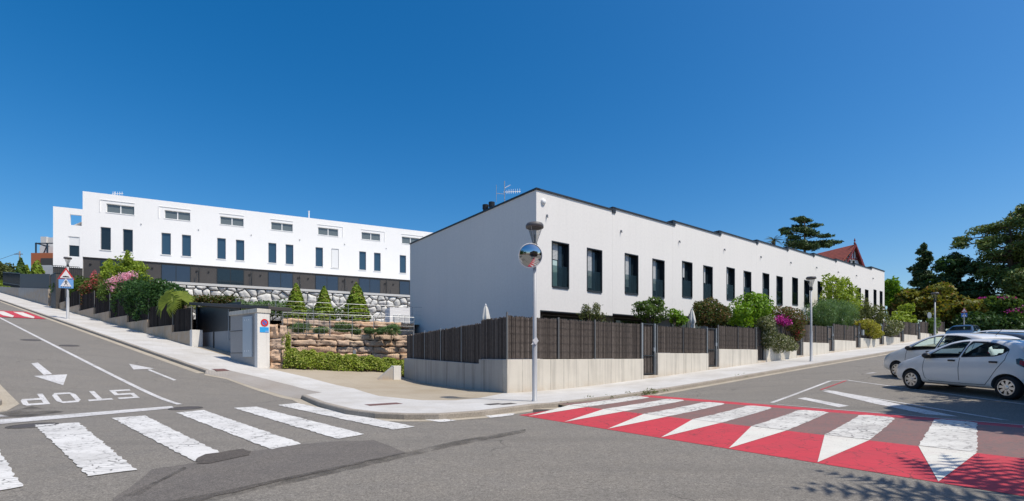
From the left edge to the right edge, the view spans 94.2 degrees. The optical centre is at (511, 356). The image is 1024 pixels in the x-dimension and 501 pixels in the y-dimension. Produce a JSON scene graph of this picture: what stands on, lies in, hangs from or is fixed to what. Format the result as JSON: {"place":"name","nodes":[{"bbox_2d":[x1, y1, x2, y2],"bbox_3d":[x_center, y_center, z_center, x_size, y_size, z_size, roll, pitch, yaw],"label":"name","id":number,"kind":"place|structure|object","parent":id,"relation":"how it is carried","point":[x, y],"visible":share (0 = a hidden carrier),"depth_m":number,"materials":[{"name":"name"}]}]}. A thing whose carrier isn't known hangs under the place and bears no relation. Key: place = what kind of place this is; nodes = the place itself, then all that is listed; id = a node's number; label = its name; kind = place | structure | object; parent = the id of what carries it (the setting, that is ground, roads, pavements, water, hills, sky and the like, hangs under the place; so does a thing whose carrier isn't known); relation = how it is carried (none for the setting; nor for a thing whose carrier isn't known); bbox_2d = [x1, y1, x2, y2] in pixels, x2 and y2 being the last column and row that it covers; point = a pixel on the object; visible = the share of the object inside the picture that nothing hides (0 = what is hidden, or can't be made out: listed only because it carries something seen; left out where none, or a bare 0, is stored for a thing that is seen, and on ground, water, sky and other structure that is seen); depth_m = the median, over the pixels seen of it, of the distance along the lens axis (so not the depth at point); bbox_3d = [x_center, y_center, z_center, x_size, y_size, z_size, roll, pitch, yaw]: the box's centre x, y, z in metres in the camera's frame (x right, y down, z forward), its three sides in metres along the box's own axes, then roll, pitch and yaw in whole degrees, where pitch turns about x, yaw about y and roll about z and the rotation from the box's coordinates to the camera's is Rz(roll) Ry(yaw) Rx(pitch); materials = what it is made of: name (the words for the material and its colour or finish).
{"place":"outdoors","nodes":[
{"label":"outdoors","id":0,"kind":"place"},
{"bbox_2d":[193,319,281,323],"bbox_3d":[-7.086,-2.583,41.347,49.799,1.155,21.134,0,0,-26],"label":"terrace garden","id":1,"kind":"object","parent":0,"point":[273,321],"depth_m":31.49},
{"bbox_2d":[109,273,188,321],"bbox_3d":[-24.519,-3.881,32.163,11.416,4.191,2.857,0,0,34],"label":"viburnum hedge","id":2,"kind":"object","parent":1,"relation":"on","point":[134,290],"visible":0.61,"depth_m":31.00,"materials":[{"name":"green plant"}]},
{"bbox_2d":[187,294,243,309],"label":"hedge","id":3,"kind":"object","parent":1,"relation":"on","point":[208,298],"visible":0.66,"depth_m":33.95,"materials":[{"name":"green plant"}]},
{"bbox_2d":[233,298,287,322],"bbox_3d":[-18.055,-3.102,34.529,4.535,2.405,1.621,0,0,-39],"label":"hedge","id":4,"kind":"object","parent":1,"relation":"on","point":[272,303],"visible":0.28,"depth_m":34.63,"materials":[{"name":"green plant"}]},
{"bbox_2d":[158,281,409,328],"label":"boulder wall","id":5,"kind":"structure","parent":1,"relation":"on","point":[311,296],"depth_m":45.76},
{"bbox_2d":[284,283,307,319],"bbox_3d":[-13.222,-3.146,29.192,1.387,2.770,1.382,0,0,0],"label":"conical tree","id":6,"kind":"object","parent":1,"relation":"on","point":[296,294],"visible":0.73,"depth_m":28.87,"materials":[{"name":"green plant"}]},
{"bbox_2d":[313,286,334,320],"bbox_3d":[-11.782,-3.136,29.904,1.346,2.647,1.375,0,0,0],"label":"conical tree","id":7,"kind":"object","parent":1,"relation":"on","point":[324,299],"visible":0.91,"depth_m":29.54,"materials":[{"name":"green plant"}]},
{"bbox_2d":[343,282,370,321],"bbox_3d":[-9.973,-3.303,30.576,1.823,3.014,1.870,0,0,0],"label":"conical tree","id":8,"kind":"object","parent":1,"relation":"on","point":[355,297],"visible":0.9,"depth_m":30.14,"materials":[{"name":"green plant"}]},
{"bbox_2d":[385,307,409,322],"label":"shed","id":9,"kind":"structure","parent":1,"relation":"on","point":[395,312],"depth_m":42.15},
{"bbox_2d":[197,346,501,399],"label":"driveway","id":10,"kind":"structure","parent":0,"point":[371,383],"depth_m":18.20,"materials":[{"name":"concrete"}]},
{"bbox_2d":[198,301,240,351],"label":"entrance gate","id":11,"kind":"structure","parent":10,"relation":"on","point":[214,324],"depth_m":25.89,"materials":[{"name":"black metal"}]},
{"bbox_2d":[189,302,291,329],"bbox_3d":[-14.469,-1.296,24.879,9.768,3.667,1.100,0,0,38],"label":"entrance canopy","id":12,"kind":"object","parent":10,"relation":"on","point":[274,308],"visible":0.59,"depth_m":23.64,"materials":[{"name":"black metal"}]},
{"bbox_2d":[0,292,944,413],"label":"sidewalk","id":13,"kind":"structure","parent":0,"point":[352,398],"depth_m":18.85,"materials":[{"name":"concrete"}]},
{"bbox_2d":[229,308,270,367],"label":"utility pillar","id":14,"kind":"structure","parent":13,"relation":"on","point":[250,337],"depth_m":20.77,"materials":[{"name":"concrete"}]},
{"bbox_2d":[243,316,252,356],"bbox_3d":[-11.630,-0.868,20.928,0.850,1.784,0.066,0,0,37],"label":"cabinet door","id":15,"kind":"structure","parent":14,"relation":"in","point":[248,320],"depth_m":20.82,"materials":[{"name":"white plastic"}]},
{"bbox_2d":[270,324,291,368],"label":"stone pier","id":16,"kind":"structure","parent":13,"relation":"on","point":[276,350],"depth_m":20.98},
{"bbox_2d":[642,323,657,378],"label":"garden gate","id":17,"kind":"structure","parent":13,"relation":"on","point":[647,355],"depth_m":19.92,"materials":[{"name":"metal"}]},
{"bbox_2d":[707,328,718,369],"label":"garden gate","id":18,"kind":"structure","parent":13,"relation":"on","point":[712,345],"depth_m":22.85,"materials":[{"name":"metal"}]},
{"bbox_2d":[0,302,1023,500],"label":"road","id":19,"kind":"structure","parent":0,"point":[538,459],"depth_m":6.97,"materials":[{"name":"asphalt"}]},
{"bbox_2d":[0,317,180,423],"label":"road markings","id":20,"kind":"object","parent":19,"relation":"on","point":[59,379],"visible":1,"depth_m":12.92,"materials":[{"name":"paint"}]},
{"bbox_2d":[0,301,203,372],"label":"gutter","id":21,"kind":"object","parent":19,"relation":"on","point":[159,358],"visible":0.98,"depth_m":24.35,"materials":[{"name":"concrete"}]},
{"bbox_2d":[0,299,207,372],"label":"kerb","id":22,"kind":"structure","parent":19,"relation":"on","point":[187,364],"depth_m":24.57,"materials":[{"name":"concrete"}]},
{"bbox_2d":[0,403,513,489],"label":"zebra crossing","id":23,"kind":"object","parent":19,"relation":"on","point":[89,453],"visible":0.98,"depth_m":7.98,"materials":[{"name":"paint"}]},
{"bbox_2d":[112,440,405,500],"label":"asphalt patch","id":24,"kind":"object","parent":19,"relation":"on","point":[193,481],"visible":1,"depth_m":5.54,"materials":[{"name":"asphalt"}]},
{"bbox_2d":[196,449,250,463],"bbox_3d":[-3.803,1.309,6.256,0.686,0.001,0.761,0,0,40],"label":"manhole cover","id":25,"kind":"object","parent":24,"relation":"on","point":[216,457],"visible":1,"depth_m":6.29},
{"bbox_2d":[205,370,320,398],"bbox_3d":[-8.812,0.906,16.845,6.886,0.750,1.181,0,0,36],"label":"driveway apron","id":26,"kind":"object","parent":19,"relation":"on","point":[283,389],"visible":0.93,"depth_m":16.91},
{"bbox_2d":[526,221,543,401],"bbox_3d":[0.602,-1.122,12.637,0.480,4.825,0.480,0,0,0],"label":"street lamp","id":27,"kind":"object","parent":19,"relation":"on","point":[534,225],"visible":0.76,"depth_m":12.59,"materials":[{"name":"grey metal"}]},
{"bbox_2d":[518,243,542,267],"bbox_3d":[0.479,-2.652,12.517,0.642,0.642,0.252,0,11,-6],"label":"traffic mirror","id":28,"kind":"object","parent":27,"relation":"attached to","point":[530,255],"visible":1,"depth_m":12.42,"materials":[{"name":"silver metal"}]},
{"bbox_2d":[292,344,941,421],"bbox_3d":[22.368,-0.334,28.322,64.086,3.291,6.664,0,0,-32],"label":"gutter","id":29,"kind":"object","parent":19,"relation":"on","point":[301,401],"visible":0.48,"depth_m":15.28,"materials":[{"name":"concrete"}]},
{"bbox_2d":[301,342,945,419],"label":"kerb","id":30,"kind":"structure","parent":19,"relation":"on","point":[393,415],"depth_m":11.98,"materials":[{"name":"concrete"}]},
{"bbox_2d":[522,395,1023,495],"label":"raised table","id":31,"kind":"object","parent":19,"relation":"on","point":[995,462],"visible":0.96,"depth_m":7.43,"materials":[{"name":"red paint"}]},
{"bbox_2d":[530,405,976,480],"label":"ramp triangles","id":32,"kind":"object","parent":31,"relation":"on","point":[942,463],"visible":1,"depth_m":6.93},
{"bbox_2d":[573,396,1023,451],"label":"zebra crossing","id":33,"kind":"object","parent":31,"relation":"on","point":[952,434],"visible":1,"depth_m":8.64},
{"bbox_2d":[771,372,1021,419],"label":"parking lines","id":34,"kind":"object","parent":19,"relation":"on","point":[885,403],"visible":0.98,"depth_m":11.90,"materials":[{"name":"paint"}]},
{"bbox_2d":[884,330,1019,376],"bbox_3d":[14.580,-0.043,15.845,1.953,1.661,3.924,0,2,-4],"label":"parked car","id":35,"kind":"object","parent":19,"relation":"on","point":[893,360],"visible":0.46,"depth_m":15.70,"materials":[{"name":"white paint"}]},
{"bbox_2d":[896,338,1023,399],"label":"parked car","id":36,"kind":"object","parent":19,"relation":"on","point":[1001,374],"visible":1,"depth_m":12.27,"materials":[{"name":"white paint"}]},
{"bbox_2d":[945,310,1023,332],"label":"understorey hedge","id":37,"kind":"object","parent":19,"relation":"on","point":[988,321],"visible":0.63,"depth_m":50.36,"materials":[{"name":"green plant"}]},
{"bbox_2d":[979,294,1023,326],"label":"bougainvillea","id":38,"kind":"object","parent":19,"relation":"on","point":[1007,305],"visible":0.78,"depth_m":51.97,"materials":[{"name":"green plant"}]},
{"bbox_2d":[0,0,1023,329],"label":"sky","id":39,"kind":"structure","parent":0,"point":[895,127],"materials":[{"name":"blue"}]},
{"label":"upper terrace","id":40,"kind":"structure","parent":0,"visible":0},
{"bbox_2d":[98,250,153,283],"bbox_3d":[-31.322,-6.693,38.477,9.382,3.648,2.304,0,0,31],"label":"spindle tree","id":41,"kind":"object","parent":40,"relation":"on","point":[107,268],"visible":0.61,"depth_m":37.44,"materials":[{"name":"green plant"}]},
{"bbox_2d":[52,191,431,294],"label":"apartment row","id":42,"kind":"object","parent":40,"relation":"on","point":[177,241],"visible":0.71,"depth_m":55.92,"materials":[{"name":"paint"}]},
{"bbox_2d":[161,264,190,281],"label":"terrace door","id":43,"kind":"structure","parent":42,"relation":"in","point":[176,273],"depth_m":53.63,"materials":[{"name":"blue glass"}]},
{"bbox_2d":[217,268,243,284],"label":"terrace door","id":44,"kind":"structure","parent":42,"relation":"in","point":[223,275],"depth_m":55.97,"materials":[{"name":"blue glass"}]},
{"bbox_2d":[268,272,292,287],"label":"terrace door","id":45,"kind":"structure","parent":42,"relation":"in","point":[275,279],"depth_m":58.30,"materials":[{"name":"blue glass"}]},
{"bbox_2d":[315,275,337,290],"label":"terrace door","id":46,"kind":"structure","parent":42,"relation":"in","point":[330,282],"depth_m":60.61,"materials":[{"name":"blue glass"}]},
{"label":"terrace soil","id":47,"kind":"structure","parent":0,"visible":0},
{"bbox_2d":[281,318,414,335],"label":"stone wall","id":48,"kind":"structure","parent":47,"relation":"on","point":[407,329],"depth_m":27.82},
{"bbox_3d":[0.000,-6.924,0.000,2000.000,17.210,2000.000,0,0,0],"label":"ground","id":49,"kind":"structure","parent":0,"visible":0},
{"bbox_2d":[19,288,50,305],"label":"garden wall","id":50,"kind":"structure","parent":49,"relation":"on","point":[40,295],"depth_m":51.08,"materials":[{"name":"grey concrete"}]},
{"bbox_2d":[20,274,49,288],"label":"panel fence","id":51,"kind":"object","parent":50,"relation":"on","point":[34,280],"visible":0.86,"depth_m":52.25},
{"bbox_2d":[31,237,52,283],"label":"orange house","id":52,"kind":"structure","parent":49,"relation":"on","point":[44,256],"depth_m":68.00,"materials":[{"name":"paint"}]},
{"bbox_2d":[51,272,62,308],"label":"dark pillar","id":53,"kind":"structure","parent":49,"relation":"on","point":[55,297],"depth_m":44.86,"materials":[{"name":"grey concrete"}]},
{"bbox_2d":[77,271,107,304],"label":"red bougainvillea","id":54,"kind":"object","parent":49,"relation":"on","point":[90,286],"visible":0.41,"depth_m":40.02,"materials":[{"name":"green plant"}]},
{"bbox_2d":[96,270,137,302],"bbox_3d":[-29.926,-4.721,36.094,6.777,3.072,2.215,0,0,36],"label":"oleander","id":55,"kind":"object","parent":49,"relation":"on","point":[104,289],"visible":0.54,"depth_m":35.69,"materials":[{"name":"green plant"}]},
{"bbox_2d":[59,301,202,346],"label":"stepped wall","id":56,"kind":"structure","parent":49,"relation":"on","point":[193,338],"depth_m":30.17,"materials":[{"name":"concrete"}]},
{"bbox_2d":[61,288,192,331],"bbox_3d":[-31.724,-3.908,36.739,35.726,4.986,0.098,0,0,37],"label":"panel fence","id":57,"kind":"object","parent":56,"relation":"on","point":[180,319],"visible":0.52,"depth_m":31.19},
{"bbox_2d":[156,290,195,319],"bbox_3d":[-19.627,-2.542,28.318,1.905,2.965,2.170,0,0,29],"label":"fan palm","id":58,"kind":"object","parent":49,"relation":"on","point":[170,298],"visible":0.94,"depth_m":27.64,"materials":[{"name":"green plant"}]},
{"bbox_2d":[281,332,403,376],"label":"ivy bank","id":59,"kind":"structure","parent":49,"relation":"on","point":[296,358],"depth_m":21.84,"materials":[{"name":"green plant"}]},
{"bbox_2d":[291,334,406,360],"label":"stone wall","id":60,"kind":"structure","parent":49,"relation":"on","point":[383,344],"depth_m":25.03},
{"bbox_2d":[404,358,502,392],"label":"garden wall","id":61,"kind":"structure","parent":49,"relation":"on","point":[484,374],"depth_m":17.73,"materials":[{"name":"grey concrete"}]},
{"bbox_2d":[407,316,505,362],"bbox_3d":[-2.453,-0.532,18.529,0.062,1.564,7.677,0,0,-37],"label":"reed fence","id":62,"kind":"object","parent":61,"relation":"on","point":[484,339],"visible":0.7,"depth_m":17.66,"materials":[{"name":"wicker"}]},
{"bbox_2d":[409,187,612,333],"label":"row house","id":63,"kind":"structure","parent":49,"relation":"on","point":[463,272],"depth_m":23.36,"materials":[{"name":"paint"}]},
{"bbox_2d":[552,241,568,288],"bbox_3d":[2.166,-4.184,21.963,1.086,2.128,0.295,0,0,-37],"label":"window","id":64,"kind":"structure","parent":63,"relation":"in","point":[560,251],"depth_m":22.15,"materials":[{"name":"black glass"}]},
{"bbox_2d":[587,247,601,292],"bbox_3d":[3.969,-4.184,23.325,1.086,2.128,0.295,0,0,-37],"label":"window","id":65,"kind":"structure","parent":63,"relation":"in","point":[594,256],"depth_m":23.52,"materials":[{"name":"black glass"}]},
{"bbox_2d":[503,359,642,392],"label":"garden wall","id":66,"kind":"structure","parent":49,"relation":"on","point":[554,374],"depth_m":16.91,"materials":[{"name":"concrete"}]},
{"bbox_2d":[506,312,641,359],"bbox_3d":[2.554,-0.670,17.472,6.898,1.540,0.103,0,0,-37],"label":"reed fence","id":67,"kind":"object","parent":66,"relation":"on","point":[569,339],"visible":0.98,"depth_m":17.19,"materials":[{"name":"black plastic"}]},
{"bbox_2d":[598,207,672,364],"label":"row house","id":68,"kind":"structure","parent":49,"relation":"on","point":[642,257],"depth_m":25.41,"materials":[{"name":"paint"}]},
{"bbox_2d":[625,253,637,294],"bbox_3d":[6.195,-4.294,25.008,1.108,2.128,0.295,0,0,-37],"label":"window","id":69,"kind":"structure","parent":68,"relation":"in","point":[631,260],"depth_m":25.22,"materials":[{"name":"black glass"}]},
{"bbox_2d":[652,258,664,298],"bbox_3d":[8.034,-4.294,26.397,1.108,2.128,0.295,0,0,-37],"label":"window","id":70,"kind":"structure","parent":68,"relation":"in","point":[658,266],"depth_m":26.62,"materials":[{"name":"black glass"}]},
{"bbox_2d":[653,353,707,376],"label":"garden wall","id":71,"kind":"structure","parent":49,"relation":"on","point":[667,364],"depth_m":21.01,"materials":[{"name":"concrete"}]},
{"bbox_2d":[656,325,706,352],"bbox_3d":[7.642,-0.740,21.316,3.868,1.200,0.103,0,0,-37],"label":"reed fence","id":72,"kind":"object","parent":71,"relation":"on","point":[672,339],"visible":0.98,"depth_m":21.22,"materials":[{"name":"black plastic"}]},
{"bbox_2d":[658,220,719,328],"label":"row house","id":73,"kind":"structure","parent":49,"relation":"on","point":[695,263],"depth_m":28.39,"materials":[{"name":"paint"}]},
{"bbox_2d":[682,261,692,297],"bbox_3d":[10.235,-4.504,28.060,1.064,2.128,0.295,0,0,-37],"label":"window","id":74,"kind":"structure","parent":73,"relation":"in","point":[687,267],"depth_m":28.28,"materials":[{"name":"black glass"}]},
{"bbox_2d":[703,265,712,299],"bbox_3d":[12.002,-4.504,29.395,1.064,2.128,0.295,0,0,-37],"label":"window","id":75,"kind":"structure","parent":73,"relation":"in","point":[707,270],"depth_m":29.62,"materials":[{"name":"glass"}]},
{"bbox_2d":[704,230,756,328],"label":"row house","id":76,"kind":"structure","parent":49,"relation":"on","point":[737,266],"depth_m":31.35,"materials":[{"name":"paint"}]},
{"bbox_2d":[714,349,757,368],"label":"garden wall","id":77,"kind":"structure","parent":49,"relation":"on","point":[726,358],"depth_m":23.90,"materials":[{"name":"concrete"}]},
{"bbox_2d":[717,325,756,349],"bbox_3d":[11.464,-0.945,24.205,3.808,1.170,0.103,0,0,-37],"label":"reed fence","id":78,"kind":"object","parent":77,"relation":"on","point":[731,337],"visible":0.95,"depth_m":24.10,"materials":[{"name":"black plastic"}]},
{"bbox_2d":[742,239,786,349],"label":"row house","id":79,"kind":"structure","parent":49,"relation":"on","point":[771,269],"depth_m":34.43,"materials":[{"name":"paint"}]},
{"bbox_2d":[764,345,796,361],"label":"garden wall","id":80,"kind":"structure","parent":49,"relation":"on","point":[770,355],"depth_m":26.66,"materials":[{"name":"concrete"}]},
{"bbox_2d":[754,316,798,353],"bbox_3d":[14.787,-1.163,26.570,3.686,2.136,1.354,0,0,-31],"label":"variegated shrub","id":81,"kind":"object","parent":80,"relation":"on","point":[772,337],"visible":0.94,"depth_m":25.72,"materials":[{"name":"green plant"}]},
{"bbox_2d":[772,306,809,341],"bbox_3d":[15.842,-1.674,27.550,3.172,2.498,1.511,0,0,-27],"label":"bougainvillea","id":82,"kind":"object","parent":80,"relation":"on","point":[786,319],"visible":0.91,"depth_m":27.36,"materials":[{"name":"green plant"}]},
{"bbox_2d":[774,247,813,325],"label":"row house","id":83,"kind":"structure","parent":49,"relation":"on","point":[799,266],"depth_m":37.12,"materials":[{"name":"paint"}]},
{"bbox_2d":[777,216,843,251],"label":"umbrella cedar","id":84,"kind":"object","parent":49,"relation":"on","point":[804,245],"visible":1,"depth_m":62.94,"materials":[{"name":"green plant"}]},
{"bbox_2d":[802,342,828,356],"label":"garden wall","id":85,"kind":"structure","parent":49,"relation":"on","point":[820,348],"depth_m":29.76,"materials":[{"name":"concrete"}]},
{"bbox_2d":[802,325,827,342],"bbox_3d":[19.073,-1.420,29.954,3.918,1.120,0.103,0,0,-37],"label":"reed fence","id":86,"kind":"object","parent":85,"relation":"on","point":[820,334],"visible":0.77,"depth_m":30.21,"materials":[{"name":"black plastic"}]},
{"bbox_2d":[800,253,835,342],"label":"row house","id":87,"kind":"structure","parent":49,"relation":"on","point":[823,265],"depth_m":39.70,"materials":[{"name":"paint"}]},
{"bbox_2d":[817,238,864,265],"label":"red roofed house","id":88,"kind":"structure","parent":49,"relation":"on","point":[850,254],"depth_m":73.00,"materials":[{"name":"tile"}]},
{"bbox_2d":[835,258,853,320],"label":"row house","id":89,"kind":"structure","parent":49,"relation":"on","point":[844,268],"depth_m":42.77,"materials":[{"name":"paint"}]},
{"bbox_2d":[833,340,855,351],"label":"garden wall","id":90,"kind":"structure","parent":49,"relation":"on","point":[841,345],"depth_m":32.55,"materials":[{"name":"concrete"}]},
{"bbox_2d":[832,323,854,340],"bbox_3d":[22.924,-1.650,32.864,3.888,1.100,0.102,0,0,-37],"label":"reed fence","id":91,"kind":"object","parent":90,"relation":"on","point":[841,332],"visible":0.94,"depth_m":32.80,"materials":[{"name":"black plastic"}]},
{"bbox_2d":[846,263,870,340],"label":"row house","id":92,"kind":"structure","parent":49,"relation":"on","point":[862,277],"depth_m":45.68,"materials":[{"name":"paint"}]},
{"bbox_2d":[857,338,878,348],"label":"garden wall","id":93,"kind":"structure","parent":49,"relation":"on","point":[866,343],"depth_m":35.40,"materials":[{"name":"concrete"}]},
{"bbox_2d":[853,319,884,339],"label":"yellow hedge","id":94,"kind":"object","parent":93,"relation":"on","point":[871,329],"visible":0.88,"depth_m":35.03,"materials":[{"name":"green plant"}]},
{"bbox_2d":[869,266,884,315],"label":"row house","id":95,"kind":"structure","parent":49,"relation":"on","point":[877,286],"depth_m":48.10,"materials":[{"name":"paint"}]},
{"bbox_2d":[884,275,903,319],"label":"garden tree","id":96,"kind":"object","parent":49,"relation":"on","point":[892,286],"visible":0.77,"depth_m":61.50,"materials":[{"name":"green plant"}]},
{"bbox_2d":[906,242,936,321],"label":"cypress tree","id":97,"kind":"object","parent":49,"relation":"on","point":[918,269],"visible":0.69,"depth_m":69.63,"materials":[{"name":"green plant"}]},
{"bbox_2d":[890,281,989,320],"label":"autumn tree","id":98,"kind":"object","parent":49,"relation":"on","point":[950,303],"visible":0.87,"depth_m":56.61,"materials":[{"name":"green plant"}]},
{"bbox_2d":[912,254,992,328],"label":"shade tree","id":99,"kind":"object","parent":49,"relation":"on","point":[951,262],"visible":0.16,"depth_m":65.69,"materials":[{"name":"green plant"}]},
{"bbox_2d":[927,251,985,330],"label":"dark conifer","id":100,"kind":"object","parent":49,"relation":"on","point":[956,281],"visible":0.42,"depth_m":64.27,"materials":[{"name":"green plant"}]},
{"bbox_2d":[946,203,1023,324],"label":"cedar tree","id":101,"kind":"object","parent":49,"relation":"on","point":[1008,279],"visible":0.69,"depth_m":61.86,"materials":[{"name":"green plant"}]},
{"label":"garden soil","id":102,"kind":"structure","parent":0,"visible":0},
{"bbox_2d":[576,302,614,321],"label":"olive shrub","id":103,"kind":"object","parent":102,"relation":"on","point":[586,313],"visible":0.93,"depth_m":18.97,"materials":[{"name":"green plant"}]},
{"bbox_2d":[631,296,671,326],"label":"garden shrub","id":104,"kind":"object","parent":102,"relation":"on","point":[646,309],"visible":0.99,"depth_m":21.11,"materials":[{"name":"green plant"}]},
{"bbox_2d":[688,297,733,327],"bbox_3d":[10.115,-2.143,24.258,2.693,1.841,1.676,0,0,-16],"label":"round shrub","id":105,"kind":"object","parent":102,"relation":"on","point":[707,313],"visible":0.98,"depth_m":23.79,"materials":[{"name":"green plant"}]},
{"bbox_2d":[727,291,776,327],"bbox_3d":[13.617,-2.502,26.932,4.088,2.395,1.957,0,0,-27],"label":"laurel shrub","id":106,"kind":"object","parent":102,"relation":"on","point":[752,308],"visible":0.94,"depth_m":26.35,"materials":[{"name":"green plant"}]},
{"bbox_2d":[804,298,859,328],"bbox_3d":[22.794,-2.726,33.907,5.770,2.836,2.788,0,0,-31],"label":"feathery shrub","id":107,"kind":"object","parent":102,"relation":"on","point":[826,312],"visible":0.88,"depth_m":32.89,"materials":[{"name":"green plant"}]},
{"bbox_2d":[819,273,863,319],"bbox_3d":[26.017,-3.256,37.704,2.619,6.403,5.443,0,0,45],"label":"garden tree","id":108,"kind":"object","parent":102,"relation":"on","point":[841,290],"visible":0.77,"depth_m":36.88,"materials":[{"name":"green plant"}]},
{"bbox_2d":[851,296,890,334],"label":"hanging shrub","id":109,"kind":"object","parent":102,"relation":"on","point":[867,311],"visible":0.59,"depth_m":41.41,"materials":[{"name":"green plant"}]},
{"bbox_2d":[890,303,918,322],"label":"garden tree","id":110,"kind":"object","parent":102,"relation":"on","point":[900,315],"visible":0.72,"depth_m":47.93,"materials":[{"name":"green plant"}]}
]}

